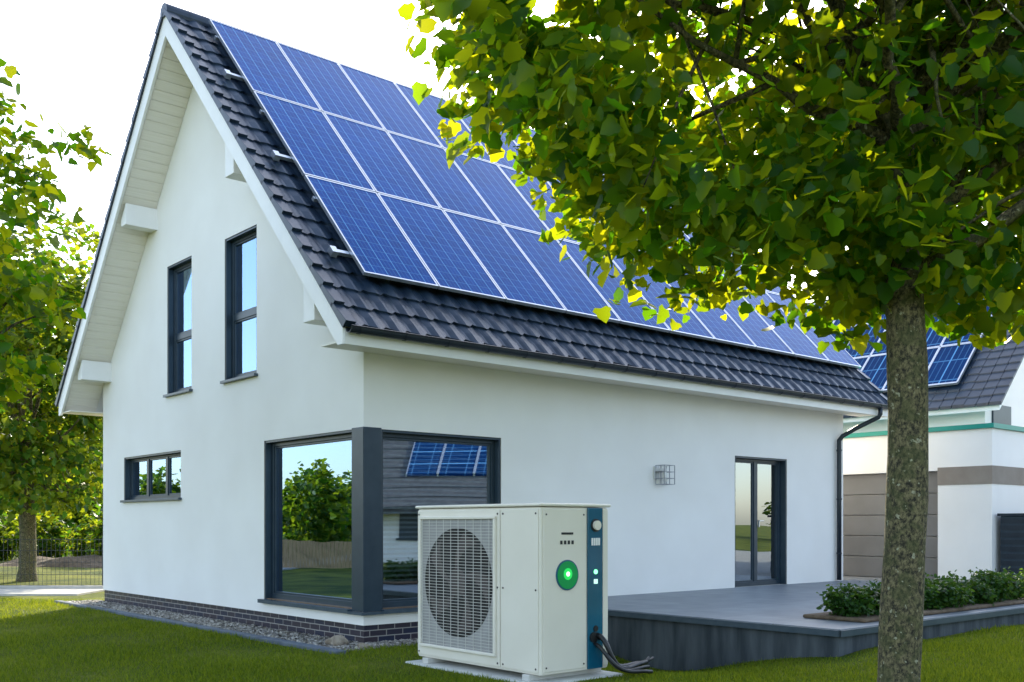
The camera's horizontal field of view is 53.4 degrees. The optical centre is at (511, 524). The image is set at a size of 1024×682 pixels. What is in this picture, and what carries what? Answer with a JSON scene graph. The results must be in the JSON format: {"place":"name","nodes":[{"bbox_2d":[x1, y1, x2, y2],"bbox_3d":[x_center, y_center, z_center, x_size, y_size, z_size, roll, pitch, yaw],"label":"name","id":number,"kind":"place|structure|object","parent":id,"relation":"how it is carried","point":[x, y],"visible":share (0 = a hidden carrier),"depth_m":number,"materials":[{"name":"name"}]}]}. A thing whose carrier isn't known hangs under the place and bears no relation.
{"place":"outdoors","nodes":[
{"label":"outdoors","id":0,"kind":"place"},
{"bbox_2d":[0,589,104,595],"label":"pavement","id":1,"kind":"structure","parent":0,"point":[40,592],"depth_m":21.03,"materials":[{"name":"white concrete"}]},
{"bbox_2d":[55,8,887,406],"bbox_3d":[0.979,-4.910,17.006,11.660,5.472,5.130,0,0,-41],"label":"roof tiles","id":2,"kind":"object","parent":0,"point":[391,305],"visible":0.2,"depth_m":13.79,"materials":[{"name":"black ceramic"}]},
{"bbox_2d":[0,0,1015,439],"label":"sky","id":3,"kind":"structure","parent":0,"point":[79,63],"materials":[{"name":"white"}]},
{"bbox_2d":[0,551,1023,681],"bbox_3d":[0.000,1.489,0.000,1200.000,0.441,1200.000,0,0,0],"label":"ground","id":4,"kind":"structure","parent":0,"point":[49,576],"depth_m":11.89,"materials":[{"name":"green plant"}]},
{"bbox_2d":[0,337,100,529],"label":"maple tree","id":5,"kind":"object","parent":4,"relation":"on","point":[2,522],"visible":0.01,"depth_m":33.28,"materials":[{"name":"green plant"}]},
{"bbox_2d":[0,555,101,567],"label":"soil mound","id":6,"kind":"object","parent":4,"relation":"on","point":[87,561],"visible":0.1,"depth_m":34.71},
{"bbox_2d":[0,207,102,581],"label":"maple tree","id":7,"kind":"object","parent":4,"relation":"on","point":[31,459],"visible":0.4,"depth_m":24.70,"materials":[{"name":"green plant"}]},
{"bbox_2d":[0,477,102,560],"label":"distant trees","id":8,"kind":"object","parent":4,"relation":"on","point":[75,526],"visible":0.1,"depth_m":40.12,"materials":[{"name":"green plant"}]},
{"bbox_2d":[0,536,102,585],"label":"wire fence","id":9,"kind":"object","parent":4,"relation":"on","point":[42,550],"visible":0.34,"depth_m":23.39,"materials":[{"name":"grey metal"}]},
{"bbox_2d":[0,586,102,588],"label":"pavement kerb","id":10,"kind":"structure","parent":4,"relation":"on","point":[51,587],"depth_m":22.30,"materials":[{"name":"grey concrete"}]},
{"bbox_2d":[0,58,113,413],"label":"linden tree","id":11,"kind":"object","parent":4,"relation":"on","point":[33,292],"visible":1,"depth_m":10.03,"materials":[{"name":"green plant"}]},
{"bbox_2d":[54,599,417,654],"bbox_3d":[-3.981,1.471,16.069,3.217,0.157,9.950,0,0,-41],"label":"gravel strip","id":12,"kind":"object","parent":4,"relation":"on","point":[282,637],"visible":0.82,"depth_m":13.78,"materials":[{"name":"gravel"}]},
{"bbox_2d":[324,634,348,645],"bbox_3d":[-2.044,1.381,11.945,0.240,0.177,0.232,0,0,-41],"label":"garden rock","id":13,"kind":"object","parent":12,"relation":"on","point":[337,640],"visible":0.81,"depth_m":11.88,"materials":[{"name":"beige stone"}]},
{"bbox_2d":[357,642,370,647],"bbox_3d":[-1.718,1.409,11.760,0.148,0.092,0.134,0,0,-32],"label":"garden rock","id":14,"kind":"object","parent":12,"relation":"on","point":[362,644],"visible":0.75,"depth_m":11.71,"materials":[{"name":"grey stone"}]},
{"bbox_2d":[105,590,417,642],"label":"plinth","id":15,"kind":"structure","parent":4,"relation":"on","point":[372,633],"depth_m":13.79,"materials":[{"name":"brick"}]},
{"bbox_2d":[103,86,842,625],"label":"walls","id":16,"kind":"structure","parent":15,"relation":"on","point":[563,440],"depth_m":15.44,"materials":[{"name":"paint"}]},
{"bbox_2d":[63,410,102,415],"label":"eave soffit","id":17,"kind":"structure","parent":16,"relation":"attached to","point":[84,413],"depth_m":18.82,"materials":[{"name":"beige wood"}]},
{"bbox_2d":[78,360,110,382],"bbox_3d":[-7.545,-2.761,18.413,0.540,0.344,0.220,0,0,-41],"label":"purlin end","id":18,"kind":"object","parent":16,"relation":"attached to","point":[93,371],"visible":1,"depth_m":18.31,"materials":[{"name":"white paint"}]},
{"bbox_2d":[64,41,189,412],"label":"roof slab","id":19,"kind":"structure","parent":16,"relation":"attached to","point":[100,406],"depth_m":17.28,"materials":[{"name":"white paint"}]},
{"bbox_2d":[64,40,192,411],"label":"soffit boards","id":20,"kind":"object","parent":19,"relation":"attached to","point":[120,269],"visible":0.56,"depth_m":16.89,"materials":[{"name":"white wood"}]},
{"bbox_2d":[59,17,343,415],"bbox_3d":[-5.122,-4.800,15.081,0.038,5.580,9.936,0,0,-41],"label":"barge board","id":21,"kind":"object","parent":19,"relation":"attached to","point":[315,292],"visible":0.91,"depth_m":14.47,"materials":[{"name":"white paint"}]},
{"bbox_2d":[160,3,531,128],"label":"ridge tiles","id":22,"kind":"object","parent":19,"relation":"on","point":[187,15],"visible":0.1,"depth_m":15.26,"materials":[{"name":"black tile"}]},
{"bbox_2d":[209,19,860,368],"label":"solar panels","id":23,"kind":"object","parent":19,"relation":"attached to","point":[396,198],"visible":0.53,"depth_m":14.98,"materials":[{"name":"glass"}]},
{"bbox_2d":[345,324,887,409],"bbox_3d":[2.630,-2.162,15.100,11.740,0.085,0.148,0,0,-41],"label":"gutter","id":24,"kind":"object","parent":19,"relation":"attached to","point":[385,333],"visible":0.99,"depth_m":13.61,"materials":[{"name":"metal"}]},
{"bbox_2d":[121,203,156,232],"bbox_3d":[-6.150,-5.055,16.803,0.540,0.344,0.220,0,0,-41],"label":"purlin end","id":25,"kind":"object","parent":16,"relation":"attached to","point":[137,217],"visible":1,"depth_m":16.71,"materials":[{"name":"white paint"}]},
{"bbox_2d":[120,498,181,502],"bbox_3d":[-6.051,-0.405,17.101,0.160,0.039,2.540,0,0,-41],"label":"window sill","id":26,"kind":"structure","parent":16,"relation":"attached to","point":[147,500],"depth_m":16.95,"materials":[{"name":"metal"}]},
{"bbox_2d":[130,453,180,499],"bbox_3d":[-5.964,-0.800,17.176,0.070,0.760,2.460,0,0,-41],"label":"frame","id":27,"kind":"object","parent":16,"relation":"on","point":[168,494],"visible":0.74,"depth_m":17.42,"materials":[{"name":"grey metal"}]},
{"bbox_2d":[125,450,180,499],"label":"guides","id":28,"kind":"object","parent":27,"relation":"attached to","point":[127,478],"visible":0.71,"depth_m":18.00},
{"bbox_2d":[134,457,180,495],"bbox_3d":[-5.959,-0.800,17.180,0.006,0.630,2.330,0,0,-41],"label":"glass","id":29,"kind":"object","parent":27,"relation":"attached to","point":[158,476],"visible":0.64,"depth_m":17.23,"materials":[{"name":"clear glass"}]},
{"bbox_2d":[163,389,192,397],"bbox_3d":[-5.288,-2.084,16.221,0.160,0.039,1.030,0,0,-41],"label":"window sill","id":30,"kind":"structure","parent":16,"relation":"attached to","point":[177,393],"depth_m":16.11,"materials":[{"name":"metal"}]},
{"bbox_2d":[174,261,191,391],"bbox_3d":[-5.201,-3.145,16.296,0.070,2.090,0.950,0,0,-41],"label":"frame","id":31,"kind":"object","parent":16,"relation":"attached to","point":[182,336],"visible":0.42,"depth_m":16.58,"materials":[{"name":"grey metal"}]},
{"bbox_2d":[168,256,191,393],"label":"guides","id":32,"kind":"object","parent":31,"relation":"attached to","point":[171,324],"visible":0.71,"depth_m":16.57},
{"bbox_2d":[178,267,191,388],"bbox_3d":[-5.196,-3.145,16.300,0.006,1.940,0.800,0,0,-41],"label":"glass","id":33,"kind":"object","parent":31,"relation":"attached to","point":[184,324],"visible":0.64,"depth_m":16.36,"materials":[{"name":"blue glass"}]},
{"bbox_2d":[225,144,246,182],"bbox_3d":[-3.621,-5.009,13.900,0.520,0.597,0.260,0,0,-41],"label":"purlin end","id":34,"kind":"object","parent":16,"relation":"attached to","point":[233,171],"visible":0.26,"depth_m":13.74,"materials":[{"name":"white paint"}]},
{"bbox_2d":[220,373,257,383],"bbox_3d":[-3.880,-2.084,14.596,0.160,0.039,1.090,0,0,-41],"label":"window sill","id":35,"kind":"structure","parent":16,"relation":"attached to","point":[239,378],"depth_m":14.51,"materials":[{"name":"metal"}]},
{"bbox_2d":[232,231,255,377],"bbox_3d":[-3.793,-3.145,14.671,0.070,2.090,1.010,0,0,-41],"label":"frame","id":36,"kind":"object","parent":16,"relation":"attached to","point":[244,315],"visible":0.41,"depth_m":14.97,"materials":[{"name":"grey metal"}]},
{"bbox_2d":[226,225,256,379],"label":"guides","id":37,"kind":"object","parent":36,"relation":"attached to","point":[230,240],"visible":0.71,"depth_m":14.96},
{"bbox_2d":[237,238,255,373],"bbox_3d":[-3.788,-3.145,14.675,0.006,1.940,0.860,0,0,-41],"label":"glass","id":38,"kind":"object","parent":36,"relation":"attached to","point":[246,300],"visible":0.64,"depth_m":14.74,"materials":[{"name":"blue glass"}]},
{"bbox_2d":[257,599,351,613],"bbox_3d":[-2.685,1.055,13.209,0.170,0.050,2.330,0,0,-41],"label":"window sill","id":39,"kind":"structure","parent":16,"relation":"attached to","point":[309,606],"depth_m":13.06,"materials":[{"name":"metal"}]},
{"bbox_2d":[272,433,351,606],"bbox_3d":[-2.575,-0.060,13.265,0.070,2.180,2.270,0,0,-41],"label":"frame","id":40,"kind":"object","parent":16,"relation":"attached to","point":[328,600],"visible":0.37,"depth_m":13.74,"materials":[{"name":"grey metal"}]},
{"bbox_2d":[265,430,351,598],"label":"guides","id":41,"kind":"object","parent":40,"relation":"attached to","point":[268,519],"visible":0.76,"depth_m":14.04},
{"bbox_2d":[277,440,351,598],"bbox_3d":[-2.570,-0.060,13.269,0.006,2.010,2.100,0,0,-41],"label":"glass","id":42,"kind":"object","parent":40,"relation":"attached to","point":[314,519],"visible":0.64,"depth_m":13.25,"materials":[{"name":"clear glass"}]},
{"bbox_2d":[303,284,326,325],"bbox_3d":[-2.226,-2.715,12.290,0.520,0.597,0.260,0,0,-41],"label":"purlin end","id":43,"kind":"object","parent":16,"relation":"attached to","point":[311,314],"visible":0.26,"depth_m":12.12,"materials":[{"name":"white paint"}]},
{"bbox_2d":[266,581,417,608],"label":"room floor","id":44,"kind":"structure","parent":16,"relation":"on","point":[399,589],"depth_m":15.21,"materials":[{"name":"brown wood"}]},
{"bbox_2d":[352,427,381,611],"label":"corner column","id":45,"kind":"structure","parent":44,"relation":"on","point":[366,519],"depth_m":12.20,"materials":[{"name":"grey metal"}]},
{"bbox_2d":[347,611,383,615],"bbox_3d":[-1.761,1.067,12.255,0.317,0.030,0.317,0,0,-41],"label":"window sill","id":46,"kind":"structure","parent":16,"relation":"attached to","point":[364,613],"depth_m":12.14,"materials":[{"name":"metal"}]},
{"bbox_2d":[382,607,417,613],"bbox_3d":[-0.854,1.055,12.944,1.950,0.050,0.170,0,0,-41],"label":"window sill","id":47,"kind":"structure","parent":16,"relation":"attached to","point":[399,610],"depth_m":12.40,"materials":[{"name":"metal"}]},
{"bbox_2d":[383,433,494,607],"bbox_3d":[-0.951,-0.060,13.018,1.900,2.180,0.070,0,0,-41],"label":"frame","id":48,"kind":"object","parent":16,"relation":"attached to","point":[402,602],"visible":0.32,"depth_m":13.12,"materials":[{"name":"grey metal"}]},
{"bbox_2d":[383,440,486,581],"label":"blinds","id":49,"kind":"object","parent":48,"relation":"hanging from","point":[406,522],"visible":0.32,"depth_m":12.87,"materials":[{"name":"grey metal"}]},
{"bbox_2d":[382,430,499,608],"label":"guides","id":50,"kind":"object","parent":48,"relation":"attached to","point":[497,470],"visible":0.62,"depth_m":13.14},
{"bbox_2d":[321,341,874,416],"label":"eave soffit","id":51,"kind":"structure","parent":16,"relation":"attached to","point":[334,345],"depth_m":14.01,"materials":[{"name":"white paint"}]},
{"bbox_2d":[344,326,887,416],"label":"eave fascia","id":52,"kind":"structure","parent":16,"relation":"attached to","point":[422,348],"depth_m":13.71,"materials":[{"name":"white paint"}]},
{"bbox_2d":[654,465,674,484],"bbox_3d":[2.328,-0.755,15.544,0.265,0.298,0.203,0,0,-41],"label":"wall lamp","id":53,"kind":"object","parent":16,"relation":"attached to","point":[657,470],"visible":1,"depth_m":15.52,"materials":[{"name":"metal"}]},
{"bbox_2d":[735,458,779,586],"bbox_3d":[4.156,-0.045,17.469,1.490,2.190,0.070,0,0,-41],"label":"frame","id":54,"kind":"object","parent":16,"relation":"on","point":[754,581],"visible":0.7,"depth_m":17.46,"materials":[{"name":"grey metal"}]},
{"bbox_2d":[735,462,775,580],"bbox_3d":[4.152,-0.045,17.474,1.340,2.040,0.007,0,0,-41],"label":"glass","id":55,"kind":"object","parent":54,"relation":"attached to","point":[766,513],"visible":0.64,"depth_m":17.57,"materials":[{"name":"clear glass"}]},
{"bbox_2d":[735,456,785,583],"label":"guides","id":56,"kind":"object","parent":54,"relation":"attached to","point":[782,521],"visible":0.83,"depth_m":17.86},
{"bbox_2d":[836,408,882,579],"bbox_3d":[6.407,-0.555,18.765,0.820,3.170,0.124,0,0,8],"label":"downspout","id":57,"kind":"object","parent":16,"relation":"attached to","point":[839,487],"visible":1,"depth_m":18.77,"materials":[{"name":"metal"}]},
{"bbox_2d":[405,503,653,681],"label":"heat pump","id":58,"kind":"object","parent":4,"relation":"on","point":[517,592],"visible":1,"depth_m":9.64,"materials":[{"name":"grey metal"}]},
{"bbox_2d":[397,0,1023,681],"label":"linden tree","id":59,"kind":"object","parent":4,"relation":"on","point":[885,134],"visible":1,"depth_m":6.22,"materials":[{"name":"green plant"}]},
{"bbox_2d":[608,580,1023,670],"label":"terrace","id":60,"kind":"structure","parent":0,"point":[695,629],"depth_m":11.85,"materials":[{"name":"wood"}]},
{"bbox_2d":[816,581,879,616],"bbox_3d":[3.748,0.877,11.163,0.718,0.506,0.683,0,0,42],"label":"boxwood shrub","id":61,"kind":"object","parent":60,"relation":"on","point":[847,600],"visible":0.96,"depth_m":11.12,"materials":[{"name":"green plant"}]},
{"bbox_2d":[853,579,880,615],"bbox_3d":[4.098,0.857,11.501,0.766,0.513,0.732,0,0,7],"label":"boxwood shrub","id":62,"kind":"object","parent":60,"relation":"on","point":[876,591],"visible":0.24,"depth_m":11.38,"materials":[{"name":"green plant"}]},
{"bbox_2d":[924,578,947,609],"bbox_3d":[4.834,0.853,12.209,0.731,0.500,0.754,0,0,-11],"label":"boxwood shrub","id":63,"kind":"object","parent":60,"relation":"on","point":[931,598],"visible":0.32,"depth_m":12.03,"materials":[{"name":"green plant"}]},
{"bbox_2d":[926,577,974,607],"bbox_3d":[5.314,0.884,12.420,0.751,0.484,0.715,0,0,-40],"label":"boxwood shrub","id":64,"kind":"object","parent":60,"relation":"on","point":[955,595],"visible":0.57,"depth_m":12.24,"materials":[{"name":"green plant"}]},
{"bbox_2d":[925,569,975,604],"bbox_3d":[5.472,0.843,12.820,0.699,0.554,0.732,0,0,21],"label":"boxwood shrub","id":65,"kind":"object","parent":60,"relation":"on","point":[965,583],"visible":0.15,"depth_m":12.75,"materials":[{"name":"green plant"}]},
{"bbox_2d":[963,578,999,605],"bbox_3d":[5.944,0.882,13.028,0.585,0.419,0.604,0,0,-38],"label":"boxwood shrub","id":66,"kind":"object","parent":60,"relation":"on","point":[982,593],"visible":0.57,"depth_m":12.87,"materials":[{"name":"green plant"}]},
{"bbox_2d":[963,567,1019,601],"bbox_3d":[6.223,0.853,13.412,0.692,0.588,0.727,0,0,-23],"label":"boxwood shrub","id":67,"kind":"object","parent":60,"relation":"on","point":[996,582],"visible":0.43,"depth_m":13.21,"materials":[{"name":"green plant"}]},
{"bbox_2d":[975,566,1023,599],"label":"boxwood shrub","id":68,"kind":"object","parent":60,"relation":"on","point":[1018,584],"visible":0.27,"depth_m":13.60,"materials":[{"name":"green plant"}]},
{"bbox_2d":[843,576,881,580],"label":"driveway","id":69,"kind":"structure","parent":0,"point":[860,578],"depth_m":20.27,"materials":[{"name":"grey concrete"}]},
{"bbox_2d":[843,428,1023,580],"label":"garage walls","id":70,"kind":"structure","parent":69,"relation":"on","point":[969,531],"depth_m":19.26,"materials":[{"name":"white paint"}]},
{"bbox_2d":[843,472,937,578],"bbox_3d":[7.030,0.025,21.129,0.033,2.090,3.850,0,0,-41],"label":"garage door","id":71,"kind":"structure","parent":70,"relation":"in","point":[858,499],"depth_m":20.79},
{"bbox_2d":[845,423,1023,437],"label":"garage roof trim","id":72,"kind":"structure","parent":70,"relation":"on","point":[958,427],"depth_m":19.35,"materials":[{"name":"teal metal"}]},
{"bbox_2d":[937,465,1023,485],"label":"taupe band","id":73,"kind":"object","parent":70,"relation":"attached to","point":[989,474],"visible":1,"depth_m":19.18,"materials":[{"name":"grey paint"}]},
{"bbox_2d":[843,411,1023,432],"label":"house walls","id":74,"kind":"structure","parent":69,"relation":"on","point":[982,417],"depth_m":25.61,"materials":[{"name":"paint"}]},
{"bbox_2d":[808,299,1023,417],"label":"roof tiles","id":75,"kind":"object","parent":74,"relation":"on","point":[988,376],"visible":0.07,"depth_m":24.96,"materials":[{"name":"grey tile"}]},
{"bbox_2d":[814,301,992,392],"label":"solar frames","id":76,"kind":"structure","parent":75,"relation":"attached to","point":[883,389],"depth_m":26.43,"materials":[{"name":"silver metal"}]},
{"bbox_2d":[808,299,991,388],"bbox_3d":[9.058,-5.213,30.077,3.454,3.454,9.976,0,0,-41],"label":"solar glass","id":77,"kind":"object","parent":76,"relation":"in","point":[948,364],"visible":0.14,"depth_m":26.70,"materials":[{"name":"blue glass"}]},
{"bbox_2d":[843,358,1023,422],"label":"roof slab","id":78,"kind":"structure","parent":74,"relation":"on","point":[950,411],"depth_m":24.85,"materials":[{"name":"white paint"}]},
{"bbox_2d":[992,405,1010,424],"bbox_3d":[12.151,-2.450,25.245,1.000,1.000,0.045,0,0,-41],"label":"gable window","id":79,"kind":"structure","parent":74,"relation":"attached to","point":[1002,415],"depth_m":25.23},
{"bbox_2d":[1002,360,1023,412],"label":"gable walls","id":80,"kind":"structure","parent":74,"relation":"on","point":[1014,400],"depth_m":25.93,"materials":[{"name":"white paint"}]},
{"bbox_2d":[997,513,1023,574],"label":"garden storage box","id":81,"kind":"object","parent":69,"relation":"on","point":[1012,540],"visible":0.78,"depth_m":18.64,"materials":[{"name":"metal"}]}
]}

